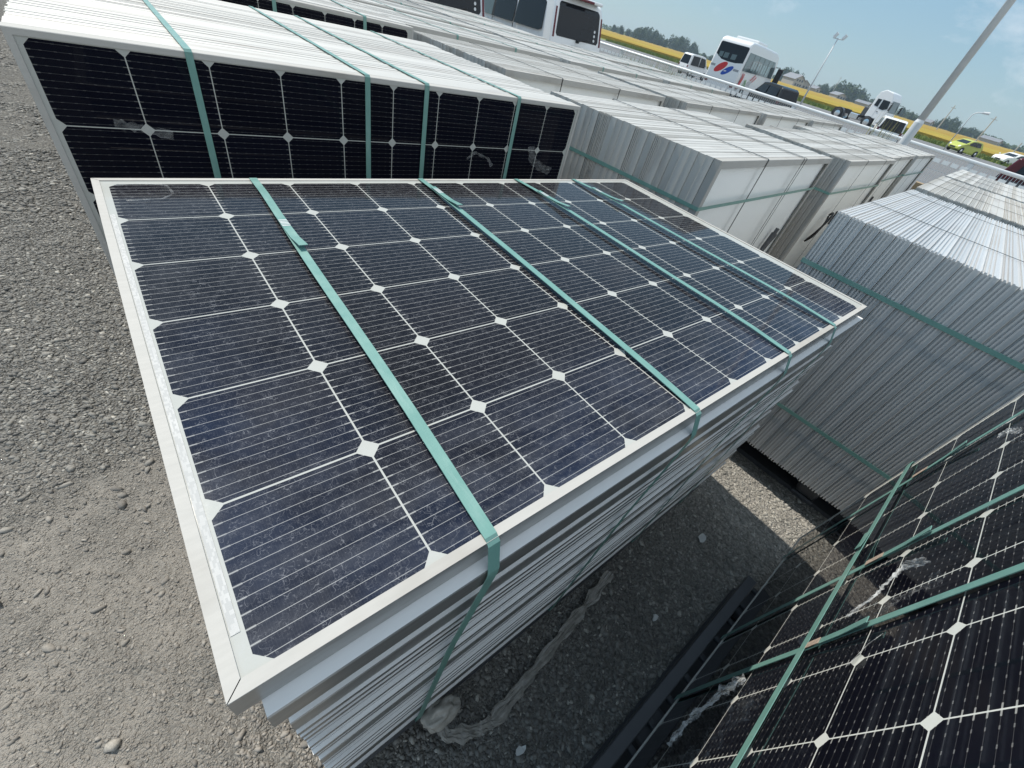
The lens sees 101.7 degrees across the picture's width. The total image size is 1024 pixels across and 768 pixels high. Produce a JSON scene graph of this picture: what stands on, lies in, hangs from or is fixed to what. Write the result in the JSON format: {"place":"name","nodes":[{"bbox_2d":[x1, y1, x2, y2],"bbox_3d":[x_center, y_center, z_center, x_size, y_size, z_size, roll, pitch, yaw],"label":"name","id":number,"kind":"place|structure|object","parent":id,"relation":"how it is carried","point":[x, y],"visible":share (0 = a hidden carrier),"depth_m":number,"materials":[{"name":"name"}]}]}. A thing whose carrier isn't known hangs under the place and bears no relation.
{"place":"outdoors","nodes":[
{"label":"outdoors","id":0,"kind":"place"},
{"bbox_2d":[0,0,840,767],"bbox_3d":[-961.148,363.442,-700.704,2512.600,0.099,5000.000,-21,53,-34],"label":"ground","id":1,"kind":"structure","parent":0,"point":[176,592],"depth_m":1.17,"materials":[{"name":"grey gravel"}]},
{"bbox_2d":[0,0,580,276],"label":"panel bundle","id":2,"kind":"object","parent":1,"relation":"on","point":[169,89],"visible":0.49,"depth_m":1.18,"materials":[{"name":"glass"}]},
{"bbox_2d":[219,0,413,39],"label":"panel bundle","id":3,"kind":"object","parent":1,"relation":"on","point":[350,13],"visible":0.11,"depth_m":2.29,"materials":[{"name":"metal"}]},
{"bbox_2d":[386,0,442,14],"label":"panel bundle","id":4,"kind":"object","parent":1,"relation":"on","point":[406,3],"visible":0.15,"depth_m":5.25,"materials":[{"name":"metal"}]},
{"bbox_2d":[352,0,493,34],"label":"panel bundle","id":5,"kind":"object","parent":1,"relation":"on","point":[389,5],"visible":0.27,"depth_m":4.42,"materials":[{"name":"metal"}]},
{"bbox_2d":[406,0,502,23],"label":"panel bundle","id":6,"kind":"object","parent":1,"relation":"on","point":[444,7],"visible":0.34,"depth_m":6.82,"materials":[{"name":"metal"}]},
{"bbox_2d":[425,0,484,16],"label":"minivan","id":7,"kind":"object","parent":1,"relation":"on","point":[476,7],"visible":0.09,"depth_m":8.60,"materials":[{"name":"silver metal"}]},
{"bbox_2d":[355,1,559,61],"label":"panel bundle","id":8,"kind":"object","parent":1,"relation":"on","point":[432,27],"visible":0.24,"depth_m":3.65,"materials":[{"name":"metal"}]},
{"bbox_2d":[409,1,545,38],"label":"panel bundle","id":9,"kind":"object","parent":1,"relation":"on","point":[447,13],"visible":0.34,"depth_m":6.04,"materials":[{"name":"metal"}]},
{"bbox_2d":[515,745,525,755],"bbox_3d":[0.023,0.950,1.083,0.032,0.008,0.019,-21,53,-34],"label":"scrap","id":10,"kind":"object","parent":1,"relation":"on","point":[520,750],"visible":1,"depth_m":1.08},
{"bbox_2d":[450,17,598,57],"bbox_3d":[0.115,-4.258,5.895,1.810,1.010,1.062,-24,55,-37],"label":"panel bundle","id":11,"kind":"object","parent":1,"relation":"on","point":[502,33],"visible":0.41,"depth_m":5.42,"materials":[{"name":"metal"}]},
{"bbox_2d":[437,569,613,744],"bbox_3d":[0.093,0.789,1.227,0.707,0.033,0.119,-21,53,-34],"label":"stretch wrap","id":12,"kind":"object","parent":1,"relation":"on","point":[461,734],"visible":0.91,"depth_m":1.17,"materials":[{"name":"grey plastic"}]},
{"bbox_2d":[420,694,460,733],"bbox_3d":[-0.174,0.810,1.029,0.103,0.074,0.063,-21,53,-34],"label":"plastic wad","id":13,"kind":"object","parent":12,"relation":"on","point":[440,714],"visible":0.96,"depth_m":1.01,"materials":[{"name":"grey plastic"}]},
{"bbox_2d":[356,476,709,767],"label":"pallet","id":14,"kind":"object","parent":1,"relation":"on","point":[382,747],"visible":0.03,"depth_m":1.21,"materials":[{"name":"black plastic"}]},
{"bbox_2d":[90,178,866,767],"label":"panel stack","id":15,"kind":"object","parent":14,"relation":"on","point":[424,444],"visible":1,"depth_m":0.64,"materials":[{"name":"glass"}]},
{"bbox_2d":[413,30,665,106],"bbox_3d":[0.192,-2.030,3.477,1.837,1.010,0.991,-24,55,-37],"label":"panel bundle","id":16,"kind":"object","parent":1,"relation":"on","point":[546,75],"visible":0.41,"depth_m":2.87,"materials":[{"name":"metal"}]},
{"bbox_2d":[484,0,602,51],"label":"minivan","id":17,"kind":"object","parent":1,"relation":"on","point":[576,23],"visible":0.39,"depth_m":10.20,"materials":[{"name":"white paint"}]},
{"bbox_2d":[503,37,662,82],"bbox_3d":[0.796,-3.487,5.274,1.810,1.010,1.062,-24,55,-37],"label":"panel bundle","id":18,"kind":"object","parent":1,"relation":"on","point":[594,64],"visible":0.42,"depth_m":4.74,"materials":[{"name":"metal"}]},
{"bbox_2d":[562,44,669,74],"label":"panel bundle","id":19,"kind":"object","parent":1,"relation":"on","point":[615,59],"visible":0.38,"depth_m":6.50,"materials":[{"name":"metal"}]},
{"bbox_2d":[652,614,658,620],"bbox_3d":[0.483,0.792,1.413,0.029,0.007,0.017,-21,53,-34],"label":"scrap","id":20,"kind":"object","parent":1,"relation":"on","point":[655,617],"visible":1,"depth_m":1.41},
{"bbox_2d":[583,575,757,767],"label":"pallet","id":21,"kind":"object","parent":1,"relation":"on","point":[623,742],"visible":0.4,"depth_m":1.22,"materials":[{"name":"black plastic"}]},
{"bbox_2d":[625,393,1023,767],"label":"panel bundle","id":22,"kind":"object","parent":21,"relation":"on","point":[881,626],"visible":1,"depth_m":0.69,"materials":[{"name":"glass"}]},
{"bbox_2d":[616,63,729,95],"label":"panel bundle","id":23,"kind":"object","parent":1,"relation":"on","point":[678,81],"visible":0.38,"depth_m":5.87,"materials":[{"name":"metal"}]},
{"bbox_2d":[598,71,761,126],"bbox_3d":[1.713,-2.673,4.684,1.808,1.010,1.028,-26,56,-37],"label":"panel bundle","id":24,"kind":"object","parent":1,"relation":"on","point":[682,98],"visible":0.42,"depth_m":4.15,"materials":[{"name":"metal"}]},
{"bbox_2d":[698,533,705,542],"bbox_3d":[0.772,0.626,1.694,0.049,0.008,0.028,-21,53,-34],"label":"scrap","id":25,"kind":"object","parent":1,"relation":"on","point":[702,537],"visible":1,"depth_m":1.69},
{"bbox_2d":[696,90,809,128],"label":"panel bundle","id":26,"kind":"object","parent":1,"relation":"on","point":[771,116],"visible":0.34,"depth_m":5.21,"materials":[{"name":"metal"}]},
{"bbox_2d":[613,50,915,141],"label":"weeds","id":27,"kind":"object","parent":1,"relation":"on","point":[696,81],"visible":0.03,"depth_m":9.10,"materials":[{"name":"green plant"}]},
{"bbox_2d":[736,345,840,518],"bbox_3d":[1.969,0.231,2.423,1.600,0.148,0.969,-25,56,-37],"label":"pallet","id":28,"kind":"object","parent":1,"relation":"on","point":[792,484],"visible":0.04,"depth_m":2.04,"materials":[{"name":"black plastic"}]},
{"bbox_2d":[747,189,1023,510],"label":"panel bundle","id":29,"kind":"object","parent":28,"relation":"on","point":[925,358],"visible":0.71,"depth_m":1.50,"materials":[{"name":"metal"}]},
{"bbox_2d":[753,101,842,130],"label":"panel bundle","id":30,"kind":"object","parent":1,"relation":"on","point":[815,121],"visible":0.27,"depth_m":6.33,"materials":[{"name":"metal"}]},
{"bbox_2d":[745,124,896,268],"bbox_3d":[2.661,-1.725,3.957,1.604,1.010,0.894,-23,55,-36],"label":"panel bundle","id":31,"kind":"object","parent":1,"relation":"on","point":[851,176],"visible":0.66,"depth_m":3.45,"materials":[{"name":"metal"}]},
{"bbox_2d":[792,125,915,202],"bbox_3d":[3.821,-2.388,5.049,1.668,1.010,0.991,-26,56,-37],"label":"panel bundle","id":32,"kind":"object","parent":1,"relation":"on","point":[895,172],"visible":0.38,"depth_m":4.71,"materials":[{"name":"metal"}]},
{"bbox_2d":[846,132,935,197],"bbox_3d":[5.163,-2.952,6.092,1.615,1.010,0.882,-24,55,-36],"label":"panel bundle","id":33,"kind":"object","parent":1,"relation":"on","point":[914,169],"visible":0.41,"depth_m":5.68,"materials":[{"name":"metal"}]},
{"bbox_2d":[910,181,923,189],"bbox_3d":[6.408,-2.523,6.398,0.970,0.800,0.100,37,56,22],"label":"wooden pallet","id":34,"kind":"object","parent":1,"relation":"on","point":[915,185],"visible":0.06,"depth_m":6.27,"materials":[{"name":"brown wood"}]},
{"bbox_2d":[851,176,1023,332],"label":"panel bundle","id":35,"kind":"object","parent":1,"relation":"on","point":[1002,209],"visible":0.22,"depth_m":2.86,"materials":[{"name":"metal"}]},
{"bbox_2d":[898,0,1015,145],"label":"lamp post","id":36,"kind":"object","parent":1,"relation":"on","point":[912,131],"visible":0.63,"depth_m":6.63,"materials":[{"name":"metal"}]},
{"bbox_2d":[945,169,1023,202],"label":"panel bundle","id":37,"kind":"object","parent":1,"relation":"on","point":[991,185],"visible":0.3,"depth_m":4.11,"materials":[{"name":"metal"}]},
{"bbox_2d":[781,72,805,87],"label":"house","id":38,"kind":"structure","parent":0,"point":[794,79],"depth_m":301.74,"materials":[{"name":"grey tile"}]},
{"bbox_2d":[599,39,1006,190],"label":"road","id":39,"kind":"structure","parent":0,"point":[937,174],"depth_m":42.09,"materials":[{"name":"grey asphalt"}]},
{"bbox_2d":[678,52,706,79],"bbox_3d":[19.083,-33.193,43.577,3.412,1.870,1.760,-11,48,-28],"label":"parked van","id":40,"kind":"object","parent":39,"relation":"on","point":[695,62],"visible":0.59,"depth_m":42.78,"materials":[{"name":"white paint"}]},
{"bbox_2d":[703,35,783,97],"bbox_3d":[17.589,-23.705,31.595,3.240,3.440,9.240,37,45,22],"label":"bus","id":41,"kind":"object","parent":39,"relation":"on","point":[749,63],"visible":0.67,"depth_m":28.89,"materials":[{"name":"white paint"}]},
{"bbox_2d":[746,82,798,107],"bbox_3d":[16.653,-18.329,26.834,1.760,1.610,3.412,5,43,-12],"label":"parked van","id":42,"kind":"object","parent":39,"relation":"on","point":[780,91],"visible":0.19,"depth_m":25.63,"materials":[{"name":"white paint"}]},
{"bbox_2d":[599,41,1023,189],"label":"fence","id":43,"kind":"object","parent":39,"relation":"on","point":[971,163],"visible":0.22,"depth_m":9.95,"materials":[{"name":"white metal"}]},
{"bbox_2d":[800,32,847,104],"bbox_3d":[38.699,-39.272,52.278,1.538,7.411,0.368,30,43,15],"label":"lamp post","id":44,"kind":"object","parent":39,"relation":"on","point":[837,34],"visible":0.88,"depth_m":51.58,"materials":[{"name":"metal"}]},
{"bbox_2d":[831,90,903,127],"bbox_3d":[38.292,-29.972,45.061,3.040,3.409,5.530,-15,50,-30],"label":"truck","id":45,"kind":"object","parent":39,"relation":"on","point":[882,102],"visible":0.84,"depth_m":43.73,"materials":[{"name":"white paint"}]},
{"bbox_2d":[868,115,907,142],"bbox_3d":[27.445,-18.519,30.494,2.000,1.610,3.412,33,44,18],"label":"parked van","id":46,"kind":"object","parent":39,"relation":"on","point":[902,125],"visible":0.41,"depth_m":29.19,"materials":[{"name":"white paint"}]},
{"bbox_2d":[946,138,983,156],"bbox_3d":[54.940,-28.785,50.542,3.707,1.500,1.940,3,43,-14],"label":"parked car","id":47,"kind":"object","parent":39,"relation":"on","point":[973,148],"visible":0.96,"depth_m":50.06,"materials":[{"name":"paint"}]},
{"bbox_2d":[943,112,990,149],"bbox_3d":[49.106,-27.250,45.099,0.260,4.023,1.312,-25,56,-37],"label":"lamp post","id":48,"kind":"object","parent":39,"relation":"on","point":[986,113],"visible":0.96,"depth_m":44.51,"materials":[{"name":"metal"}]},
{"bbox_2d":[995,158,1023,186],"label":"parked car","id":49,"kind":"object","parent":39,"relation":"on","point":[1017,167],"visible":0.08,"depth_m":13.04,"materials":[{"name":"red paint"}]},
{"bbox_2d":[802,80,809,88],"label":"house","id":50,"kind":"structure","parent":0,"point":[806,84],"depth_m":307.29,"materials":[{"name":"grey tile"}]},
{"bbox_2d":[592,0,1023,146],"label":"sky","id":51,"kind":"structure","parent":0,"point":[909,49],"materials":[{"name":"blue"}]},
{"bbox_2d":[601,29,1023,166],"bbox_3d":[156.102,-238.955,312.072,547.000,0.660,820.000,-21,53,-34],"label":"rice field","id":52,"kind":"structure","parent":0,"point":[989,149],"depth_m":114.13,"materials":[{"name":"yellow plant"}]},
{"bbox_2d":[611,24,618,31],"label":"tree","id":53,"kind":"object","parent":52,"relation":"on","point":[614,28],"visible":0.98,"depth_m":418.02,"materials":[{"name":"green plant"}]},
{"bbox_2d":[618,25,624,34],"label":"tree","id":54,"kind":"object","parent":52,"relation":"on","point":[621,30],"visible":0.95,"depth_m":372.13,"materials":[{"name":"green plant"}]},
{"bbox_2d":[625,28,632,35],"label":"tree","id":55,"kind":"object","parent":52,"relation":"on","point":[628,32],"visible":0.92,"depth_m":428.31,"materials":[{"name":"green plant"}]},
{"bbox_2d":[630,28,637,37],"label":"tree","id":56,"kind":"object","parent":52,"relation":"on","point":[633,34],"visible":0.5,"depth_m":404.67,"materials":[{"name":"green plant"}]},
{"bbox_2d":[635,27,646,40],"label":"tree","id":57,"kind":"object","parent":52,"relation":"on","point":[640,35],"visible":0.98,"depth_m":358.93,"materials":[{"name":"green plant"}]},
{"bbox_2d":[641,27,653,41],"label":"tree","id":58,"kind":"object","parent":52,"relation":"on","point":[647,30],"visible":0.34,"depth_m":415.42,"materials":[{"name":"green plant"}]},
{"bbox_2d":[644,29,661,43],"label":"tree","id":59,"kind":"object","parent":52,"relation":"on","point":[650,39],"visible":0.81,"depth_m":380.06,"materials":[{"name":"green plant"}]},
{"bbox_2d":[653,34,664,45],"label":"tree","id":60,"kind":"object","parent":52,"relation":"on","point":[660,39],"visible":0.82,"depth_m":375.78,"materials":[{"name":"green plant"}]},
{"bbox_2d":[660,38,668,47],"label":"tree","id":61,"kind":"object","parent":52,"relation":"on","point":[664,43],"visible":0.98,"depth_m":370.53,"materials":[{"name":"green plant"}]},
{"bbox_2d":[667,33,677,49],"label":"tree","id":62,"kind":"object","parent":52,"relation":"on","point":[671,40],"visible":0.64,"depth_m":406.47,"materials":[{"name":"green plant"}]},
{"bbox_2d":[671,36,684,50],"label":"tree","id":63,"kind":"object","parent":52,"relation":"on","point":[677,45],"visible":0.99,"depth_m":393.38,"materials":[{"name":"green plant"}]},
{"bbox_2d":[680,37,689,51],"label":"tree","id":64,"kind":"object","parent":52,"relation":"on","point":[685,42],"visible":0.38,"depth_m":425.81,"materials":[{"name":"green plant"}]},
{"bbox_2d":[683,42,697,53],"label":"tree","id":65,"kind":"object","parent":52,"relation":"on","point":[691,48],"visible":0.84,"depth_m":416.27,"materials":[{"name":"green plant"}]},
{"bbox_2d":[693,47,698,54],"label":"tree","id":66,"kind":"object","parent":52,"relation":"on","point":[695,51],"visible":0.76,"depth_m":414.58,"materials":[{"name":"green plant"}]},
{"bbox_2d":[781,67,793,78],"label":"tree","id":67,"kind":"object","parent":52,"relation":"on","point":[788,70],"visible":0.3,"depth_m":372.40,"materials":[{"name":"green plant"}]},
{"bbox_2d":[819,84,833,94],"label":"tree","id":68,"kind":"object","parent":52,"relation":"on","point":[825,90],"visible":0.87,"depth_m":365.75,"materials":[{"name":"green plant"}]},
{"bbox_2d":[828,82,843,93],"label":"tree","id":69,"kind":"object","parent":52,"relation":"on","point":[838,86],"visible":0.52,"depth_m":365.34,"materials":[{"name":"green plant"}]},
{"bbox_2d":[838,79,851,93],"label":"tree","id":70,"kind":"object","parent":52,"relation":"on","point":[846,85],"visible":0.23,"depth_m":388.22,"materials":[{"name":"green plant"}]},
{"bbox_2d":[842,84,861,101],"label":"tree","id":71,"kind":"object","parent":52,"relation":"on","point":[852,91],"visible":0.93,"depth_m":330.33,"materials":[{"name":"green plant"}]},
{"bbox_2d":[849,88,866,102],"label":"tree","id":72,"kind":"object","parent":52,"relation":"on","point":[863,91],"visible":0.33,"depth_m":379.22,"materials":[{"name":"green plant"}]},
{"bbox_2d":[854,93,870,102],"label":"tree","id":73,"kind":"object","parent":52,"relation":"on","point":[863,97],"visible":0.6,"depth_m":340.29,"materials":[{"name":"green plant"}]},
{"bbox_2d":[896,107,909,117],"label":"tree","id":74,"kind":"object","parent":52,"relation":"on","point":[903,112],"visible":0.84,"depth_m":366.61,"materials":[{"name":"green plant"}]},
{"bbox_2d":[905,111,918,120],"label":"tree","id":75,"kind":"object","parent":52,"relation":"on","point":[911,115],"visible":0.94,"depth_m":323.63,"materials":[{"name":"green plant"}]},
{"bbox_2d":[932,119,945,128],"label":"tree","id":76,"kind":"object","parent":52,"relation":"on","point":[936,124],"visible":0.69,"depth_m":324.10,"materials":[{"name":"green plant"}]},
{"bbox_2d":[936,106,955,129],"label":"utility pole","id":77,"kind":"object","parent":52,"relation":"on","point":[946,117],"visible":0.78,"depth_m":164.65,"materials":[{"name":"concrete"}]},
{"bbox_2d":[940,118,951,128],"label":"tree","id":78,"kind":"object","parent":52,"relation":"on","point":[946,120],"visible":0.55,"depth_m":331.26,"materials":[{"name":"green plant"}]},
{"bbox_2d":[943,116,958,129],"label":"tree","id":79,"kind":"object","parent":52,"relation":"on","point":[954,120],"visible":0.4,"depth_m":357.02,"materials":[{"name":"green plant"}]},
{"bbox_2d":[947,121,962,132],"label":"tree","id":80,"kind":"object","parent":52,"relation":"on","point":[957,124],"visible":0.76,"depth_m":306.32,"materials":[{"name":"green plant"}]},
{"bbox_2d":[952,126,965,134],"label":"tree","id":81,"kind":"object","parent":52,"relation":"on","point":[962,130],"visible":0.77,"depth_m":302.53,"materials":[{"name":"green plant"}]},
{"bbox_2d":[960,127,971,135],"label":"tree","id":82,"kind":"object","parent":52,"relation":"on","point":[967,132],"visible":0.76,"depth_m":341.96,"materials":[{"name":"green plant"}]},
{"bbox_2d":[967,127,978,136],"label":"tree","id":83,"kind":"object","parent":52,"relation":"on","point":[971,133],"visible":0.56,"depth_m":356.75,"materials":[{"name":"green plant"}]},
{"bbox_2d":[971,130,982,138],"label":"tree","id":84,"kind":"object","parent":52,"relation":"on","point":[977,135],"visible":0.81,"depth_m":351.08,"materials":[{"name":"green plant"}]},
{"bbox_2d":[975,117,996,140],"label":"utility pole","id":85,"kind":"object","parent":52,"relation":"on","point":[985,129],"visible":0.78,"depth_m":140.85,"materials":[{"name":"concrete"}]},
{"bbox_2d":[807,84,821,92],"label":"house","id":86,"kind":"structure","parent":0,"point":[814,88],"depth_m":320.96,"materials":[{"name":"grey tile"}]},
{"bbox_2d":[829,91,846,99],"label":"house","id":87,"kind":"structure","parent":0,"point":[838,95],"depth_m":308.36,"materials":[{"name":"grey tile"}]},
{"bbox_2d":[854,99,871,107],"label":"house","id":88,"kind":"structure","parent":0,"point":[862,103],"depth_m":297.64,"materials":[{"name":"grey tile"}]},
{"bbox_2d":[917,118,934,125],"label":"house","id":89,"kind":"structure","parent":0,"point":[928,122],"depth_m":289.21,"materials":[{"name":"grey tile"}]},
{"bbox_2d":[979,135,1003,145],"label":"house","id":90,"kind":"structure","parent":0,"point":[991,140],"depth_m":292.40,"materials":[{"name":"grey tile"}]},
{"bbox_2d":[1000,143,1008,147],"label":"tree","id":91,"kind":"object","parent":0,"point":[1004,145],"visible":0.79,"depth_m":309.56,"materials":[{"name":"green plant"}]},
{"bbox_3d":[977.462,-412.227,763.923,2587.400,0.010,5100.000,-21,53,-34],"label":"field ground","id":92,"kind":"structure","parent":0,"visible":0},
{"bbox_2d":[602,23,1023,152],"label":"wood","id":93,"kind":"object","parent":92,"relation":"on","point":[609,28],"visible":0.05,"depth_m":421.98,"materials":[{"name":"green plant"}]},
{"bbox_2d":[991,152,1023,164],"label":"parked car","id":94,"kind":"object","parent":92,"relation":"on","point":[1010,157],"visible":0.52,"depth_m":52.71,"materials":[{"name":"white paint"}]},
{"bbox_3d":[0.871,-0.723,3.106,1.600,0.148,0.969,-26,56,-37],"label":"pallet","id":95,"kind":"object","parent":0,"visible":0},
{"bbox_2d":[550,91,832,253],"bbox_3d":[1.092,-1.144,2.801,1.879,1.010,1.022,-25,56,-38],"label":"panel bundle","id":96,"kind":"object","parent":95,"relation":"on","point":[752,187],"visible":0.47,"depth_m":2.09,"materials":[{"name":"metal"}]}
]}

